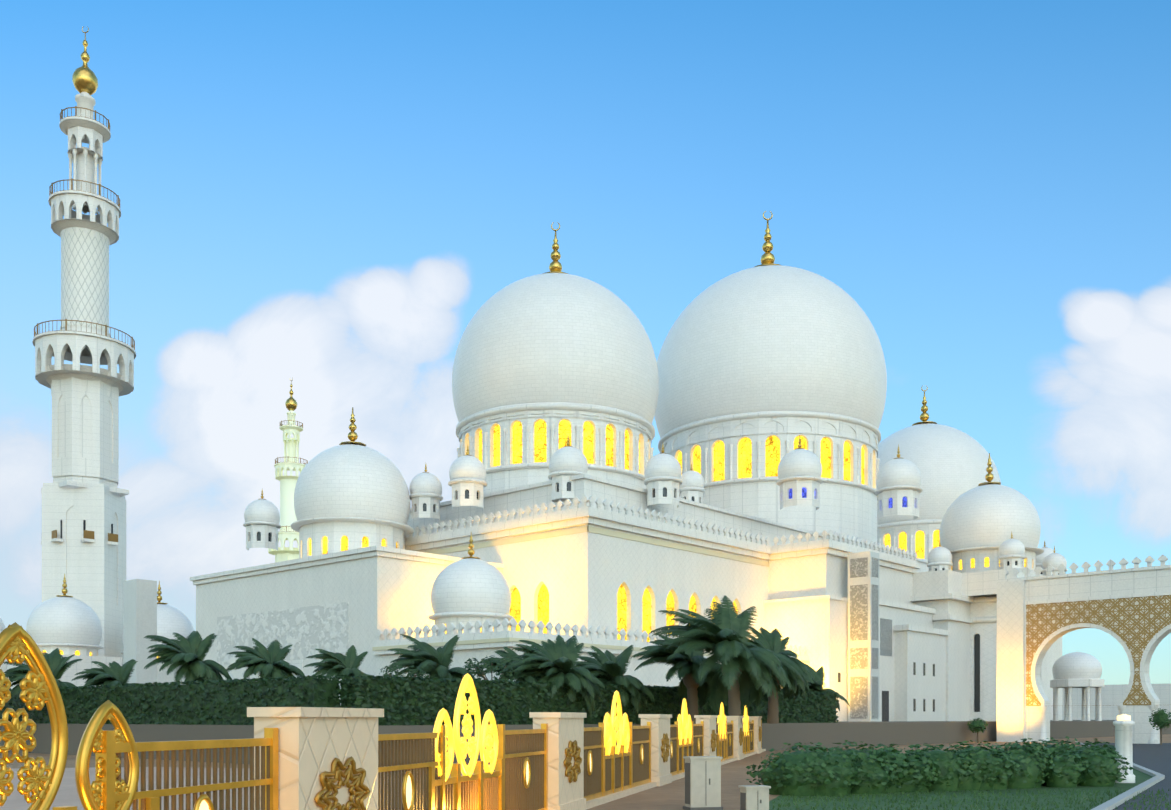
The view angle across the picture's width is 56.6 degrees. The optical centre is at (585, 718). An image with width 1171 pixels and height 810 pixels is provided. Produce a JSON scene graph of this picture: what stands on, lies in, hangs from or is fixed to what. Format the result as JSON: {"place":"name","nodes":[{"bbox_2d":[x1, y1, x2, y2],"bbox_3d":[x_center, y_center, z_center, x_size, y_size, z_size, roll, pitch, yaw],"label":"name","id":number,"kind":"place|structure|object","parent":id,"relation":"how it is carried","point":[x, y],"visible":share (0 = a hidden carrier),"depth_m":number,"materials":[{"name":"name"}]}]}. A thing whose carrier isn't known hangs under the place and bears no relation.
{"place":"outdoors","nodes":[
{"label":"outdoors","id":0,"kind":"place"},
{"bbox_2d":[247,707,765,809],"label":"fence pillars","id":1,"kind":"structure","parent":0,"point":[313,742],"depth_m":14.68,"materials":[{"name":"beige stone"}]},
{"bbox_2d":[0,734,1170,809],"bbox_3d":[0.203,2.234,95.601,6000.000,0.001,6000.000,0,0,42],"label":"ground","id":2,"kind":"structure","parent":0,"point":[671,796],"depth_m":39.68,"materials":[{"name":"grey concrete"}]},
{"bbox_2d":[0,767,473,809],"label":"paved apron","id":3,"kind":"object","parent":2,"relation":"on","point":[67,794],"visible":0.25,"depth_m":33.55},
{"bbox_2d":[0,622,761,809],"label":"fence","id":4,"kind":"object","parent":2,"relation":"on","point":[517,779],"visible":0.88,"depth_m":12.92,"materials":[{"name":"gold metal"}]},
{"bbox_2d":[433,673,748,780],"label":"fence ornaments","id":5,"kind":"object","parent":4,"relation":"attached to","point":[457,743],"visible":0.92,"depth_m":20.11},
{"bbox_2d":[0,402,1170,721],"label":"mosque building","id":6,"kind":"structure","parent":2,"relation":"on","point":[820,574],"depth_m":113.00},
{"bbox_2d":[268,377,307,562],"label":"minaret","id":7,"kind":"object","parent":6,"relation":"on","point":[288,518],"visible":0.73,"depth_m":303.20,"materials":[{"name":"beige stone"}]},
{"bbox_2d":[0,265,1101,678],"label":"domes","id":8,"kind":"structure","parent":6,"relation":"on","point":[768,337],"depth_m":130.47,"materials":[{"name":"white stone"}]},
{"bbox_2d":[56,211,1054,603],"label":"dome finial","id":9,"kind":"object","parent":8,"relation":"on","point":[768,257],"visible":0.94,"depth_m":134.18,"materials":[{"name":"gold metal"}]},
{"bbox_2d":[43,420,1058,711],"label":"windows","id":10,"kind":"structure","parent":6,"relation":"in","point":[771,456],"depth_m":114.75,"materials":[{"name":"yellow glass"}]},
{"bbox_2d":[0,720,1170,765],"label":"garden platform","id":11,"kind":"structure","parent":2,"relation":"on","point":[827,735],"depth_m":78.05,"materials":[{"name":"grey stone"}]},
{"bbox_2d":[3,648,82,702],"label":"palm","id":12,"kind":"object","parent":11,"relation":"on","point":[56,660],"visible":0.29,"depth_m":70.07,"materials":[{"name":"green plant"}]},
{"bbox_2d":[32,27,135,660],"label":"minaret","id":13,"kind":"object","parent":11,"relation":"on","point":[83,542],"visible":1,"depth_m":147.59,"materials":[{"name":"stone"}]},
{"bbox_2d":[71,659,137,686],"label":"palm","id":14,"kind":"object","parent":11,"relation":"on","point":[115,673],"visible":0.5,"depth_m":81.91,"materials":[{"name":"green plant"}]},
{"bbox_2d":[144,631,231,682],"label":"palm","id":15,"kind":"object","parent":11,"relation":"on","point":[188,654],"visible":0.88,"depth_m":73.85,"materials":[{"name":"green plant"}]},
{"bbox_2d":[226,638,304,680],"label":"palm","id":16,"kind":"object","parent":11,"relation":"on","point":[262,660],"visible":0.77,"depth_m":76.98,"materials":[{"name":"green plant"}]},
{"bbox_2d":[303,645,369,679],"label":"palm","id":17,"kind":"object","parent":11,"relation":"on","point":[340,664],"visible":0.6,"depth_m":79.13,"materials":[{"name":"green plant"}]},
{"bbox_2d":[379,663,430,677],"bbox_3d":[-10.350,-1.435,61.913,2.626,3.544,2.413,0,0,42],"label":"tree","id":18,"kind":"object","parent":11,"relation":"on","point":[421,671],"visible":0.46,"depth_m":61.81,"materials":[{"name":"green plant"}]},
{"bbox_2d":[0,674,838,725],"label":"hedge","id":19,"kind":"object","parent":11,"relation":"on","point":[402,700],"visible":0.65,"depth_m":56.95,"materials":[{"name":"green plant"}]},
{"bbox_2d":[386,634,474,678],"bbox_3d":[-9.435,-2.418,65.404,6.385,5.504,5.558,0,0,42],"label":"palm","id":20,"kind":"object","parent":11,"relation":"on","point":[432,661],"visible":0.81,"depth_m":64.91,"materials":[{"name":"green plant"}]},
{"bbox_2d":[463,655,514,680],"bbox_3d":[-5.322,-1.538,59.589,2.916,3.749,3.338,0,0,1],"label":"tree","id":21,"kind":"object","parent":11,"relation":"on","point":[478,670],"visible":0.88,"depth_m":59.12,"materials":[{"name":"green plant"}]},
{"bbox_2d":[475,646,541,681],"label":"palm","id":22,"kind":"object","parent":11,"relation":"on","point":[509,653],"visible":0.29,"depth_m":68.79,"materials":[{"name":"green plant"}]},
{"bbox_2d":[498,635,604,716],"bbox_3d":[-1.968,-2.281,61.449,6.728,5.232,5.888,0,0,42],"label":"palm","id":23,"kind":"object","parent":11,"relation":"on","point":[551,661],"visible":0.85,"depth_m":60.57,"materials":[{"name":"green plant"}]},
{"bbox_2d":[574,645,654,712],"bbox_3d":[1.327,-2.108,65.259,5.800,4.884,5.543,0,0,42],"label":"palm","id":24,"kind":"object","parent":11,"relation":"on","point":[607,667],"visible":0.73,"depth_m":64.51,"materials":[{"name":"green plant"}]},
{"bbox_2d":[631,635,724,723],"bbox_3d":[6.016,-2.498,65.102,5.794,5.664,6.178,0,0,42],"label":"palm","id":25,"kind":"object","parent":11,"relation":"on","point":[692,690],"visible":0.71,"depth_m":64.74,"materials":[{"name":"green plant"}]},
{"bbox_2d":[649,596,805,722],"bbox_3d":[7.391,-3.326,59.258,8.520,7.320,7.582,0,0,42],"label":"palm","id":26,"kind":"object","parent":11,"relation":"on","point":[743,675],"visible":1,"depth_m":58.47,"materials":[{"name":"green plant"}]},
{"bbox_2d":[743,627,820,723],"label":"palm","id":27,"kind":"object","parent":11,"relation":"on","point":[772,641],"visible":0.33,"depth_m":69.14,"materials":[{"name":"green plant"}]},
{"bbox_2d":[798,666,849,711],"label":"palm","id":28,"kind":"object","parent":11,"relation":"on","point":[817,685],"visible":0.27,"depth_m":86.42,"materials":[{"name":"green plant"}]},
{"bbox_2d":[683,756,770,809],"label":"utility boxes","id":29,"kind":"object","parent":2,"relation":"on","point":[702,782],"visible":1,"depth_m":26.31,"materials":[{"name":"paint"}]},
{"bbox_2d":[967,718,987,742],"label":"topiary","id":30,"kind":"object","parent":2,"relation":"on","point":[977,725],"visible":1,"depth_m":98.66,"materials":[{"name":"green plant"}]},
{"bbox_2d":[997,555,1170,743],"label":"gate wall","id":31,"kind":"structure","parent":2,"relation":"on","point":[1039,615],"depth_m":99.34,"materials":[{"name":"stone"}]},
{"bbox_2d":[0,0,1170,684],"label":"sky","id":32,"kind":"structure","parent":0,"point":[325,196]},
{"bbox_2d":[769,769,1170,809],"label":"lawn","id":33,"kind":"structure","parent":0,"point":[1141,777],"depth_m":29.85,"materials":[{"name":"green plant"}]},
{"bbox_2d":[746,736,1133,795],"bbox_3d":[12.047,1.463,35.082,15.930,1.714,4.256,0,0,-23],"label":"border shrub","id":34,"kind":"object","parent":33,"relation":"on","point":[814,770],"visible":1,"depth_m":33.18,"materials":[{"name":"green plant"}]},
{"bbox_2d":[1113,714,1134,782],"bbox_3d":[18.671,1.044,37.684,0.720,2.380,0.720,0,0,42],"label":"roadside post","id":35,"kind":"object","parent":33,"relation":"on","point":[1123,724],"visible":0.75,"depth_m":37.45,"materials":[{"name":"stone"}]},
{"bbox_2d":[1075,741,1170,809],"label":"road","id":36,"kind":"structure","parent":0,"point":[1154,760],"depth_m":38.87,"materials":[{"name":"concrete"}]},
{"bbox_2d":[1149,708,1170,744],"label":"topiary","id":37,"kind":"object","parent":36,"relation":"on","point":[1161,720],"visible":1,"depth_m":90.49,"materials":[{"name":"green plant"}]}
]}

